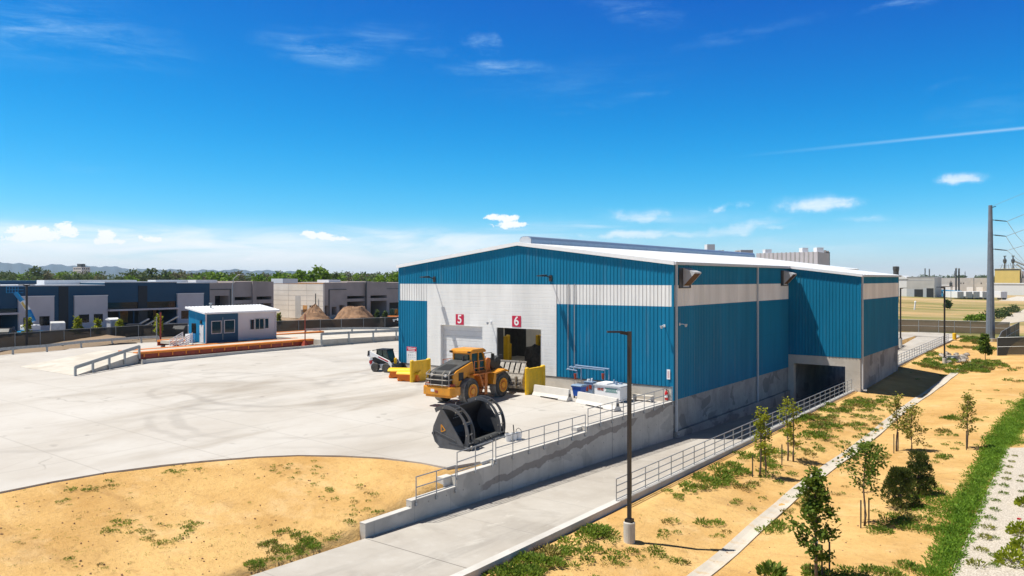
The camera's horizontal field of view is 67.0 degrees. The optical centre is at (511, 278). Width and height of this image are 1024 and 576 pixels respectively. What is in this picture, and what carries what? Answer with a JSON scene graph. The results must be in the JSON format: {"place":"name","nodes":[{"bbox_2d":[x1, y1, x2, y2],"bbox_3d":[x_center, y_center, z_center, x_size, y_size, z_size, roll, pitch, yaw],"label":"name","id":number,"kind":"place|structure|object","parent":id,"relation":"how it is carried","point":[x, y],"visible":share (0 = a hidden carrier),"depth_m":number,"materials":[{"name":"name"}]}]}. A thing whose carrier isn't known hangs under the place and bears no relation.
{"place":"outdoors","nodes":[
{"label":"outdoors","id":0,"kind":"place"},
{"bbox_2d":[0,262,384,279],"bbox_3d":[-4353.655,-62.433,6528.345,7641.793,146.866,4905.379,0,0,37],"label":"hills","id":1,"kind":"structure","parent":0,"point":[20,268],"depth_m":5796.22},
{"bbox_2d":[0,340,661,493],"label":"yard pavement","id":2,"kind":"structure","parent":0,"point":[337,401],"depth_m":51.19,"materials":[{"name":"concrete"}]},
{"bbox_2d":[0,336,158,353],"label":"guard rail","id":3,"kind":"object","parent":2,"relation":"on","point":[69,343],"visible":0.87,"depth_m":96.31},
{"bbox_2d":[21,350,138,375],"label":"approach ramp","id":4,"kind":"structure","parent":2,"relation":"on","point":[66,365],"depth_m":76.74,"materials":[{"name":"concrete"}]},
{"bbox_2d":[74,345,140,375],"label":"guard rail","id":5,"kind":"object","parent":4,"relation":"on","point":[108,357],"visible":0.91,"depth_m":74.49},
{"bbox_2d":[170,332,192,345],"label":"access stair","id":6,"kind":"object","parent":2,"relation":"on","point":[181,340],"visible":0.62,"depth_m":90.36,"materials":[{"name":"metal"}]},
{"bbox_2d":[177,303,279,344],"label":"scale house","id":7,"kind":"structure","parent":2,"relation":"on","point":[210,324],"depth_m":94.15,"materials":[{"name":"metal"}]},
{"bbox_2d":[211,321,221,333],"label":"window","id":8,"kind":"structure","parent":7,"relation":"in","point":[216,326],"depth_m":92.26,"materials":[{"name":"blue glass"}]},
{"bbox_2d":[224,320,234,332],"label":"window","id":9,"kind":"structure","parent":7,"relation":"in","point":[229,325],"depth_m":93.67,"materials":[{"name":"blue glass"}]},
{"bbox_2d":[255,318,263,329],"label":"window","id":10,"kind":"structure","parent":7,"relation":"in","point":[259,322],"depth_m":97.04,"materials":[{"name":"glass"}]},
{"bbox_2d":[139,344,322,363],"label":"scale foundation","id":11,"kind":"object","parent":2,"relation":"on","point":[162,359],"visible":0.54,"depth_m":85.78,"materials":[{"name":"concrete"}]},
{"bbox_2d":[118,337,313,360],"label":"truck scale","id":12,"kind":"object","parent":11,"relation":"on","point":[171,351],"visible":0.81,"depth_m":87.82,"materials":[{"name":"metal"}]},
{"bbox_2d":[157,330,323,346],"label":"truck scale","id":13,"kind":"object","parent":2,"relation":"on","point":[162,342],"visible":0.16,"depth_m":106.94,"materials":[{"name":"concrete"}]},
{"bbox_2d":[276,327,398,345],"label":"approach ramp","id":14,"kind":"structure","parent":2,"relation":"on","point":[337,339],"depth_m":104.11,"materials":[{"name":"concrete"}]},
{"bbox_2d":[306,327,398,331],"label":"guard rail","id":15,"kind":"object","parent":14,"relation":"on","point":[352,328],"visible":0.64,"depth_m":114.52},
{"bbox_2d":[320,329,398,343],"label":"guard rail","id":16,"kind":"object","parent":14,"relation":"on","point":[356,332],"visible":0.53,"depth_m":101.77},
{"bbox_2d":[367,348,406,371],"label":"skid steer","id":17,"kind":"object","parent":2,"relation":"on","point":[382,359],"visible":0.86,"depth_m":71.41,"materials":[{"name":"metal"}]},
{"bbox_2d":[388,367,409,377],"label":"barrier block","id":18,"kind":"object","parent":2,"relation":"on","point":[393,371],"depth_m":67.36,"materials":[{"name":"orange plastic"}]},
{"bbox_2d":[396,370,421,381],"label":"barrier block","id":19,"kind":"object","parent":2,"relation":"on","point":[404,375],"depth_m":65.52,"materials":[{"name":"orange plastic"}]},
{"bbox_2d":[410,358,430,382],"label":"door guard","id":20,"kind":"object","parent":2,"relation":"on","point":[424,366],"visible":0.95,"depth_m":65.83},
{"bbox_2d":[432,395,507,450],"bbox_3d":[-2.255,8.056,43.661,2.373,2.302,4.751,0,0,28],"label":"clamp bucket","id":21,"kind":"object","parent":2,"relation":"on","point":[473,421],"visible":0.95,"depth_m":43.80,"materials":[{"name":"grey paint"}]},
{"bbox_2d":[423,347,526,402],"bbox_3d":[-2.539,7.016,57.947,3.500,3.810,10.305,0,0,32],"label":"wheel loader","id":22,"kind":"object","parent":2,"relation":"on","point":[464,374],"visible":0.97,"depth_m":55.88,"materials":[{"name":"metal"}]},
{"bbox_2d":[525,365,544,394],"bbox_3d":[1.680,7.846,60.202,0.700,2.120,2.501,0,0,37],"label":"door guard","id":23,"kind":"object","parent":2,"relation":"on","point":[534,376],"visible":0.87,"depth_m":59.78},
{"bbox_2d":[532,385,572,400],"bbox_3d":[2.978,8.504,57.738,0.660,0.840,3.692,0,0,-44],"label":"jersey barrier","id":24,"kind":"object","parent":2,"relation":"on","point":[562,394],"visible":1,"depth_m":57.45,"materials":[{"name":"concrete"}]},
{"bbox_2d":[571,383,587,397],"bbox_3d":[5.021,8.421,57.892,0.947,1.036,0.850,0,0,43],"label":"wheeled bin","id":25,"kind":"object","parent":2,"relation":"on","point":[576,388],"visible":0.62,"depth_m":57.70,"materials":[{"name":"plastic"}]},
{"bbox_2d":[583,378,596,393],"bbox_3d":[5.946,8.201,58.778,0.825,1.275,0.675,0,0,37],"label":"pump unit","id":26,"kind":"object","parent":2,"relation":"on","point":[590,387],"visible":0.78,"depth_m":58.52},
{"bbox_2d":[575,391,620,410],"bbox_3d":[6.006,8.585,54.291,0.660,0.840,4.183,0,0,-36],"label":"jersey barrier","id":27,"kind":"object","parent":2,"relation":"on","point":[583,398],"visible":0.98,"depth_m":54.06,"materials":[{"name":"concrete"}]},
{"bbox_2d":[593,379,632,402],"bbox_3d":[7.432,8.227,57.104,2.426,1.505,1.730,0,0,40],"label":"storage tank","id":28,"kind":"object","parent":2,"relation":"on","point":[614,389],"visible":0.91,"depth_m":56.40,"materials":[{"name":"metal"}]},
{"bbox_2d":[0,295,1023,575],"bbox_3d":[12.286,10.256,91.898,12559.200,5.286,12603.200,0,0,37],"label":"ground","id":29,"kind":"structure","parent":0,"point":[242,515],"depth_m":35.16,"materials":[{"name":"sand"}]},
{"bbox_2d":[0,326,16,333],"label":"parked car","id":30,"kind":"object","parent":29,"relation":"on","point":[7,330],"visible":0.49,"depth_m":110.96,"materials":[{"name":"white metal"}]},
{"bbox_2d":[6,286,41,332],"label":"boom lift","id":31,"kind":"object","parent":29,"relation":"on","point":[35,327],"visible":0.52,"depth_m":112.80,"materials":[{"name":"metal"}]},
{"bbox_2d":[20,284,34,345],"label":"lamp post","id":32,"kind":"object","parent":29,"relation":"on","point":[26,308],"visible":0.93,"depth_m":95.97,"materials":[{"name":"brown metal"}]},
{"bbox_2d":[21,265,42,280],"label":"tree","id":33,"kind":"object","parent":29,"relation":"on","point":[34,269],"visible":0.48,"depth_m":418.86,"materials":[{"name":"green plant"}]},
{"bbox_2d":[50,321,64,330],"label":"parked van","id":34,"kind":"object","parent":29,"relation":"on","point":[57,325],"visible":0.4,"depth_m":114.95,"materials":[{"name":"white metal"}]},
{"bbox_2d":[71,316,83,329],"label":"young tree","id":35,"kind":"object","parent":29,"relation":"on","point":[78,322],"visible":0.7,"depth_m":107.92,"materials":[{"name":"green plant"}]},
{"bbox_2d":[73,264,89,273],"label":"tower block","id":36,"kind":"structure","parent":29,"relation":"on","point":[80,268],"depth_m":756.72,"materials":[{"name":"white concrete"}]},
{"bbox_2d":[0,323,187,347],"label":"screened fence","id":37,"kind":"object","parent":29,"relation":"on","point":[47,337],"visible":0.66,"depth_m":102.69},
{"bbox_2d":[0,280,209,330],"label":"blue building","id":38,"kind":"structure","parent":29,"relation":"on","point":[125,301],"depth_m":132.50,"materials":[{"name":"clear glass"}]},
{"bbox_2d":[39,316,49,325],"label":"window","id":39,"kind":"structure","parent":38,"relation":"in","point":[43,320],"depth_m":123.61,"materials":[{"name":"black glass"}]},
{"bbox_2d":[120,311,127,322],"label":"lit doorway","id":40,"kind":"structure","parent":38,"relation":"in","point":[123,314],"depth_m":140.58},
{"bbox_2d":[105,318,117,327],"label":"portable toilet","id":41,"kind":"object","parent":29,"relation":"on","point":[111,322],"visible":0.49,"depth_m":118.50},
{"bbox_2d":[143,268,161,280],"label":"tree","id":42,"kind":"object","parent":29,"relation":"on","point":[152,270],"visible":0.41,"depth_m":408.59,"materials":[{"name":"green plant"}]},
{"bbox_2d":[153,314,163,335],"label":"young tree","id":43,"kind":"object","parent":29,"relation":"on","point":[158,324],"visible":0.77,"depth_m":107.72,"materials":[{"name":"green plant"}]},
{"bbox_2d":[158,269,176,279],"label":"tree","id":44,"kind":"object","parent":29,"relation":"on","point":[165,276],"visible":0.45,"depth_m":409.27,"materials":[{"name":"green plant"}]},
{"bbox_2d":[0,269,398,281],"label":"tree belt","id":45,"kind":"object","parent":29,"relation":"on","point":[182,275],"visible":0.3,"depth_m":422.76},
{"bbox_2d":[205,272,233,280],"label":"tree","id":46,"kind":"object","parent":29,"relation":"on","point":[218,276],"visible":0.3,"depth_m":328.92,"materials":[{"name":"green plant"}]},
{"bbox_2d":[188,280,273,307],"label":"grey building","id":47,"kind":"structure","parent":29,"relation":"on","point":[251,292],"depth_m":153.38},
{"bbox_2d":[251,273,266,281],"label":"tree","id":48,"kind":"object","parent":29,"relation":"on","point":[259,278],"visible":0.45,"depth_m":299.16,"materials":[{"name":"green plant"}]},
{"bbox_2d":[267,271,288,281],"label":"tree","id":49,"kind":"object","parent":29,"relation":"on","point":[277,275],"visible":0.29,"depth_m":298.30,"materials":[{"name":"green plant"}]},
{"bbox_2d":[288,269,305,281],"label":"tree","id":50,"kind":"object","parent":29,"relation":"on","point":[298,274],"visible":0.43,"depth_m":261.54,"materials":[{"name":"green plant"}]},
{"bbox_2d":[296,304,329,319],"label":"dirt heap","id":51,"kind":"object","parent":29,"relation":"on","point":[314,312],"visible":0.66,"depth_m":136.63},
{"bbox_2d":[302,265,331,281],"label":"tree","id":52,"kind":"object","parent":29,"relation":"on","point":[323,274],"visible":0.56,"depth_m":248.83,"materials":[{"name":"green plant"}]},
{"bbox_2d":[271,279,398,318],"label":"beige building","id":53,"kind":"structure","parent":29,"relation":"on","point":[295,298],"depth_m":171.76,"materials":[{"name":"concrete"}]},
{"bbox_2d":[276,317,398,331],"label":"screened fence","id":54,"kind":"object","parent":29,"relation":"on","point":[291,325],"visible":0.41,"depth_m":126.66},
{"bbox_2d":[333,306,373,319],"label":"dirt heap","id":55,"kind":"object","parent":29,"relation":"on","point":[349,312],"visible":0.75,"depth_m":138.05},
{"bbox_2d":[387,272,398,281],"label":"tree","id":56,"kind":"object","parent":29,"relation":"on","point":[394,277],"visible":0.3,"depth_m":238.41,"materials":[{"name":"green plant"}]},
{"bbox_2d":[0,425,953,575],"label":"clods","id":57,"kind":"object","parent":29,"relation":"on","point":[360,515],"visible":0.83,"depth_m":32.61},
{"bbox_2d":[0,335,1023,575],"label":"weeds","id":58,"kind":"object","parent":29,"relation":"on","point":[537,559],"visible":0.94,"depth_m":34.97,"materials":[{"name":"green plant"}]},
{"bbox_2d":[360,401,672,539],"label":"retaining wall","id":59,"kind":"structure","parent":29,"relation":"on","point":[607,440],"depth_m":42.23,"materials":[{"name":"concrete"}]},
{"bbox_2d":[415,465,456,505],"bbox_3d":[-3.496,9.539,35.797,0.120,1.322,2.820,0,0,37],"label":"pipe railing","id":60,"kind":"object","parent":59,"relation":"on","point":[436,497],"visible":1,"depth_m":35.77,"materials":[{"name":"metal"}]},
{"bbox_2d":[456,440,493,479],"bbox_3d":[-1.801,8.889,38.057,0.120,1.422,2.870,0,0,37],"label":"pipe railing","id":61,"kind":"object","parent":59,"relation":"on","point":[475,471],"visible":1,"depth_m":38.03,"materials":[{"name":"metal"}]},
{"bbox_2d":[494,414,586,464],"bbox_3d":[1.784,8.789,42.837,0.120,1.322,8.820,0,0,37],"label":"pipe railing","id":62,"kind":"object","parent":59,"relation":"on","point":[544,447],"visible":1,"depth_m":42.63,"materials":[{"name":"metal"}]},
{"bbox_2d":[587,387,672,430],"bbox_3d":[8.084,8.469,51.237,0.120,1.322,11.820,0,0,37],"label":"pipe railing","id":63,"kind":"object","parent":59,"relation":"on","point":[600,420],"visible":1,"depth_m":50.07,"materials":[{"name":"metal"}]},
{"bbox_2d":[607,331,634,543],"bbox_3d":[4.666,7.037,33.060,1.200,9.629,0.500,0,0,0],"label":"lamp post","id":64,"kind":"object","parent":29,"relation":"on","point":[628,530],"visible":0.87,"depth_m":33.00,"materials":[{"name":"metal"}]},
{"bbox_2d":[396,236,901,438],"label":"warehouse","id":65,"kind":"structure","parent":29,"relation":"on","point":[755,333],"depth_m":66.14,"materials":[{"name":"metal"}]},
{"bbox_2d":[407,346,416,362],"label":"notice sign","id":66,"kind":"object","parent":65,"relation":"attached to","point":[411,353],"visible":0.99,"depth_m":71.75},
{"bbox_2d":[456,314,463,324],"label":"number sign","id":67,"kind":"object","parent":65,"relation":"attached to","point":[459,319],"visible":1,"depth_m":68.20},
{"bbox_2d":[443,325,481,362],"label":"roll up door","id":68,"kind":"structure","parent":65,"relation":"in","point":[454,336],"depth_m":68.70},
{"bbox_2d":[503,335,509,359],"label":"door guard","id":69,"kind":"object","parent":65,"relation":"on","point":[506,347],"visible":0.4,"depth_m":67.97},
{"bbox_2d":[512,316,520,326],"bbox_3d":[0.370,3.559,64.493,0.920,0.920,0.024,0,0,37],"label":"number sign","id":70,"kind":"object","parent":65,"relation":"attached to","point":[516,321],"visible":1,"depth_m":64.48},
{"bbox_2d":[566,284,609,379],"bbox_3d":[5.905,4.149,60.071,4.003,7.475,0.540,0,0,37],"label":"pipework","id":71,"kind":"object","parent":65,"relation":"attached to","point":[581,367],"visible":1,"depth_m":60.43,"materials":[{"name":"metal"}]},
{"bbox_2d":[450,390,854,575],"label":"drive kerb","id":72,"kind":"structure","parent":29,"relation":"on","point":[563,530],"depth_m":35.44,"materials":[{"name":"concrete"}]},
{"bbox_2d":[616,379,851,500],"bbox_3d":[18.626,10.231,55.268,0.120,1.375,45.520,0,0,37],"label":"pipe railing","id":73,"kind":"object","parent":72,"relation":"on","point":[683,456],"visible":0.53,"depth_m":46.41,"materials":[{"name":"metal"}]},
{"bbox_2d":[751,406,776,477],"bbox_3d":[14.275,9.339,43.992,1.534,4.153,1.431,0,0,37],"label":"young tree","id":74,"kind":"object","parent":29,"relation":"on","point":[760,424],"visible":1,"depth_m":44.04,"materials":[{"name":"green plant"}]},
{"bbox_2d":[755,561,787,575],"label":"shrub","id":75,"kind":"object","parent":29,"relation":"on","point":[768,569],"visible":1,"depth_m":29.57,"materials":[{"name":"green plant"}]},
{"bbox_2d":[719,247,829,265],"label":"building","id":76,"kind":"structure","parent":29,"relation":"on","point":[819,255],"depth_m":340.80,"materials":[{"name":"metal"}]},
{"bbox_2d":[775,396,806,461],"bbox_3d":[17.379,9.379,48.041,1.600,4.066,1.768,0,0,-9],"label":"young tree","id":77,"kind":"object","parent":29,"relation":"on","point":[789,428],"visible":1,"depth_m":47.97,"materials":[{"name":"green plant"}]},
{"bbox_2d":[782,465,841,575],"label":"young tree","id":78,"kind":"object","parent":29,"relation":"on","point":[813,483],"visible":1,"depth_m":28.55,"materials":[{"name":"green plant"}]},
{"bbox_2d":[687,361,970,575],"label":"drainage channel","id":79,"kind":"object","parent":29,"relation":"on","point":[736,545],"visible":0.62,"depth_m":37.64,"materials":[{"name":"concrete"}]},
{"bbox_2d":[832,438,890,525],"bbox_3d":[15.899,9.283,34.979,2.519,4.058,2.267,0,0,13],"label":"young tree","id":80,"kind":"object","parent":29,"relation":"on","point":[871,469],"visible":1,"depth_m":34.87,"materials":[{"name":"green plant"}]},
{"bbox_2d":[884,391,910,450],"bbox_3d":[25.151,9.374,50.491,1.674,4.017,1.613,0,0,-19],"label":"young tree","id":81,"kind":"object","parent":29,"relation":"on","point":[896,401],"visible":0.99,"depth_m":50.53,"materials":[{"name":"green plant"}]},
{"bbox_2d":[880,466,921,509],"bbox_3d":[18.879,10.162,37.658,1.803,2.192,1.785,0,0,-28],"label":"evergreen bush","id":82,"kind":"object","parent":29,"relation":"on","point":[901,477],"visible":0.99,"depth_m":37.32,"materials":[{"name":"green plant"}]},
{"bbox_2d":[899,276,908,295],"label":"white shed","id":83,"kind":"structure","parent":29,"relation":"on","point":[903,282],"depth_m":382.97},
{"bbox_2d":[900,402,931,449],"bbox_3d":[25.895,9.635,49.747,1.826,3.329,2.235,0,0,37],"label":"young tree","id":84,"kind":"object","parent":29,"relation":"on","point":[910,414],"visible":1,"depth_m":49.94,"materials":[{"name":"green plant"}]},
{"bbox_2d":[902,448,937,497],"bbox_3d":[20.836,9.917,39.593,1.802,2.500,1.789,0,0,37],"label":"evergreen bush","id":85,"kind":"object","parent":29,"relation":"on","point":[921,479],"visible":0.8,"depth_m":39.21,"materials":[{"name":"green plant"}]},
{"bbox_2d":[898,337,958,366],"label":"drive kerb","id":86,"kind":"structure","parent":29,"relation":"on","point":[913,357],"depth_m":102.98,"materials":[{"name":"concrete"}]},
{"bbox_2d":[898,334,948,363],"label":"pipe railing","id":87,"kind":"object","parent":86,"relation":"on","point":[921,348],"visible":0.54,"depth_m":102.20,"materials":[{"name":"metal"}]},
{"bbox_2d":[941,287,946,363],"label":"lamp post","id":88,"kind":"object","parent":29,"relation":"on","point":[944,359],"visible":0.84,"depth_m":95.34,"materials":[{"name":"metal"}]},
{"bbox_2d":[898,319,1009,334],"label":"screened fence","id":89,"kind":"object","parent":29,"relation":"on","point":[968,327],"visible":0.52,"depth_m":141.57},
{"bbox_2d":[941,278,986,290],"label":"grey warehouse","id":90,"kind":"structure","parent":29,"relation":"on","point":[973,284],"depth_m":547.53,"materials":[{"name":"concrete"}]},
{"bbox_2d":[954,392,978,448],"bbox_3d":[29.411,9.169,49.857,1.458,3.777,1.492,0,0,9],"label":"young tree","id":91,"kind":"object","parent":29,"relation":"on","point":[968,407],"visible":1,"depth_m":49.78,"materials":[{"name":"green plant"}]},
{"bbox_2d":[911,274,1021,282],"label":"woods","id":92,"kind":"object","parent":29,"relation":"on","point":[965,276],"visible":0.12,"depth_m":1012.95,"materials":[{"name":"green plant"}]},
{"bbox_2d":[976,333,994,358],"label":"young tree","id":93,"kind":"object","parent":29,"relation":"on","point":[984,345],"visible":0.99,"depth_m":99.62,"materials":[{"name":"green plant"}]},
{"bbox_2d":[950,447,1023,575],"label":"gravel bed","id":94,"kind":"object","parent":29,"relation":"on","point":[1008,513],"visible":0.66,"depth_m":34.77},
{"bbox_2d":[966,557,987,567],"bbox_3d":[17.772,10.832,29.595,0.861,0.347,0.766,0,0,-31],"label":"gravel plant","id":95,"kind":"object","parent":94,"relation":"on","point":[972,560],"visible":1,"depth_m":29.64,"materials":[{"name":"green plant"}]},
{"bbox_2d":[991,545,1023,567],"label":"lime shrub","id":96,"kind":"object","parent":94,"relation":"on","point":[1000,555],"visible":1,"depth_m":29.83,"materials":[{"name":"green plant"}]},
{"bbox_2d":[1004,520,1023,536],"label":"lime shrub","id":97,"kind":"object","parent":94,"relation":"on","point":[1017,528],"visible":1,"depth_m":33.17,"materials":[{"name":"green plant"}]},
{"bbox_2d":[1006,536,1023,551],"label":"lime shrub","id":98,"kind":"object","parent":94,"relation":"on","point":[1015,543],"visible":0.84,"depth_m":31.27,"materials":[{"name":"green plant"}]},
{"bbox_2d":[1013,495,1023,506],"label":"lime shrub","id":99,"kind":"object","parent":94,"relation":"on","point":[1019,501],"visible":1,"depth_m":37.37,"materials":[{"name":"green plant"}]},
{"bbox_2d":[986,205,1006,341],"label":"transmission pole","id":100,"kind":"object","parent":29,"relation":"on","point":[990,318],"visible":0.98,"depth_m":124.03,"materials":[{"name":"metal"}]},
{"bbox_2d":[986,283,1023,295],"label":"white hall","id":101,"kind":"structure","parent":29,"relation":"on","point":[1013,288],"depth_m":462.37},
{"bbox_2d":[998,322,1019,355],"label":"screened fence","id":102,"kind":"object","parent":29,"relation":"on","point":[1012,331],"visible":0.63,"depth_m":126.71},
{"bbox_2d":[994,256,1023,282],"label":"yellow plant","id":103,"kind":"object","parent":29,"relation":"on","point":[1011,275],"visible":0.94,"depth_m":515.97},
{"bbox_2d":[997,337,1023,355],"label":"screened fence","id":104,"kind":"object","parent":29,"relation":"on","point":[1010,346],"visible":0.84,"depth_m":103.83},
{"bbox_2d":[1000,296,1023,300],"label":"lot","id":105,"kind":"structure","parent":29,"relation":"on","point":[1018,298],"depth_m":370.10,"materials":[{"name":"concrete"}]},
{"bbox_2d":[943,291,963,298],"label":"box trailer","id":106,"kind":"object","parent":105,"relation":"on","point":[956,294],"visible":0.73,"depth_m":367.51,"materials":[{"name":"metal"}]},
{"bbox_2d":[985,291,1006,299],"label":"box trailer","id":107,"kind":"object","parent":105,"relation":"on","point":[1000,295],"visible":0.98,"depth_m":365.97,"materials":[{"name":"metal"}]},
{"bbox_2d":[0,0,1023,277],"label":"sky","id":108,"kind":"structure","parent":0,"point":[356,136],"materials":[{"name":"blue"}]},
{"bbox_2d":[525,344,540,367],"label":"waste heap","id":109,"kind":"object","parent":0,"point":[532,355],"visible":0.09,"depth_m":67.26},
{"bbox_2d":[251,337,951,575],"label":"driveway","id":110,"kind":"structure","parent":0,"point":[451,542],"depth_m":35.67,"materials":[{"name":"concrete"}]},
{"bbox_2d":[907,277,940,297],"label":"grey warehouse","id":111,"kind":"structure","parent":0,"point":[923,286],"depth_m":378.59,"materials":[{"name":"concrete"}]},
{"bbox_2d":[898,332,959,339],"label":"service road","id":112,"kind":"structure","parent":0,"point":[905,335],"depth_m":138.23,"materials":[{"name":"concrete"}]},
{"bbox_2d":[903,392,1023,575],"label":"grass","id":113,"kind":"structure","parent":0,"point":[989,463],"depth_m":37.87,"materials":[{"name":"plant"}]},
{"bbox_2d":[1001,309,1023,322],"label":"dirt track","id":114,"kind":"structure","parent":0,"point":[1016,317],"depth_m":193.85,"materials":[{"name":"soil"}]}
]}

